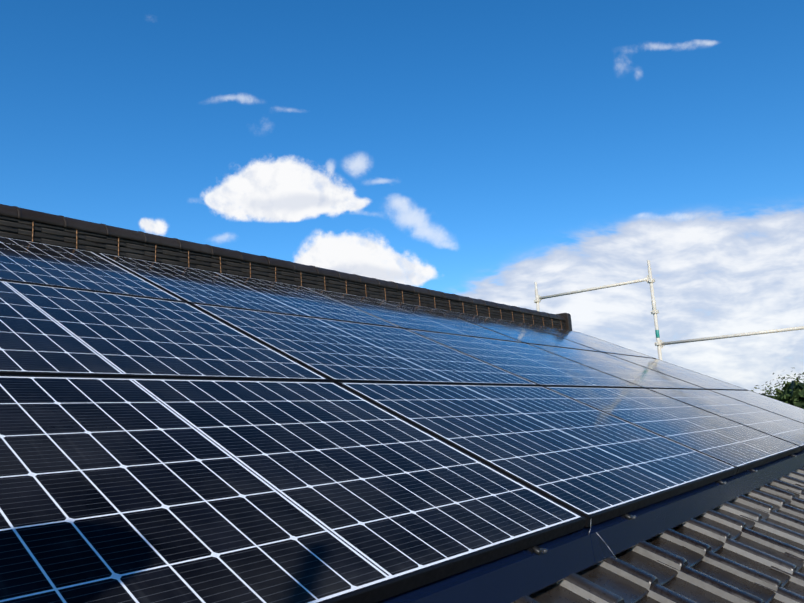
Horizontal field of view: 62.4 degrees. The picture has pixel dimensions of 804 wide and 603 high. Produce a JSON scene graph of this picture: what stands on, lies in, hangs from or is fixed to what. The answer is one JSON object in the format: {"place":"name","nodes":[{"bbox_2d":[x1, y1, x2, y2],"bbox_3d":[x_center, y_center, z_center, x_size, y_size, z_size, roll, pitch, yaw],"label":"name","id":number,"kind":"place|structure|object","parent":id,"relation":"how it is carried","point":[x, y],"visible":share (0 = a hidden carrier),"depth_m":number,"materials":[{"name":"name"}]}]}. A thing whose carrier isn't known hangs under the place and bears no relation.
{"place":"outdoors","nodes":[
{"label":"outdoors","id":0,"kind":"place"},
{"bbox_2d":[0,0,803,395],"label":"sky","id":1,"kind":"structure","parent":0,"point":[488,150],"materials":[{"name":"blue"}]},
{"bbox_2d":[534,260,803,360],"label":"scaffolding","id":2,"kind":"structure","parent":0,"point":[659,344],"depth_m":9.35,"materials":[{"name":"metal"}]},
{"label":"house walls","id":3,"kind":"object","parent":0,"visible":0},
{"bbox_3d":[-1.730,0.916,4.481,8.576,2.249,13.020,-11,-13,38],"label":"roof structure","id":4,"kind":"object","parent":3,"relation":"on","visible":0},
{"bbox_2d":[0,216,565,329],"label":"ridge noshi tiles","id":5,"kind":"object","parent":4,"relation":"on","point":[9,226],"visible":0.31,"depth_m":5.08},
{"bbox_2d":[0,204,565,320],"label":"ridge cap tiles","id":6,"kind":"object","parent":5,"relation":"on","point":[16,212],"visible":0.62,"depth_m":5.09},
{"bbox_2d":[32,221,561,327],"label":"ridge copper ties","id":7,"kind":"object","parent":5,"relation":"on","point":[275,273],"visible":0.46,"depth_m":5.25,"materials":[{"name":"brown metal"}]},
{"bbox_2d":[556,313,571,330],"bbox_3d":[2.271,0.373,9.590,0.350,0.385,0.100,-11,-13,38],"label":"ridge end cap","id":8,"kind":"object","parent":5,"relation":"on","point":[568,322],"visible":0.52,"depth_m":9.48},
{"bbox_2d":[514,467,803,602],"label":"roof tiles","id":9,"kind":"object","parent":4,"relation":"on","point":[748,547],"visible":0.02,"depth_m":2.26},
{"bbox_2d":[0,225,546,324],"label":"ridge mortar","id":10,"kind":"object","parent":9,"relation":"on","point":[233,262],"visible":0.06,"depth_m":4.87,"materials":[{"name":"concrete"}]},
{"bbox_2d":[376,450,803,602],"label":"eave cover","id":11,"kind":"object","parent":9,"relation":"on","point":[513,577],"visible":0.6,"depth_m":1.88,"materials":[{"name":"black metal"}]},
{"bbox_2d":[526,454,796,554],"bbox_3d":[0.968,0.528,5.036,3.458,0.111,8.150,21,7,40],"label":"panel mounting","id":12,"kind":"object","parent":4,"relation":"on","point":[537,550],"visible":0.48,"depth_m":2.17,"materials":[{"name":"black metal"}]},
{"bbox_2d":[0,236,803,602],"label":"solar panels","id":13,"kind":"object","parent":12,"relation":"on","point":[174,434],"visible":1,"depth_m":2.09,"materials":[{"name":"black"}]},
{"label":"ground","id":14,"kind":"structure","parent":0,"visible":0},
{"bbox_2d":[751,371,803,408],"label":"tree","id":15,"kind":"object","parent":14,"relation":"on","point":[792,393],"visible":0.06,"depth_m":27.59,"materials":[{"name":"green plant"}]}
]}

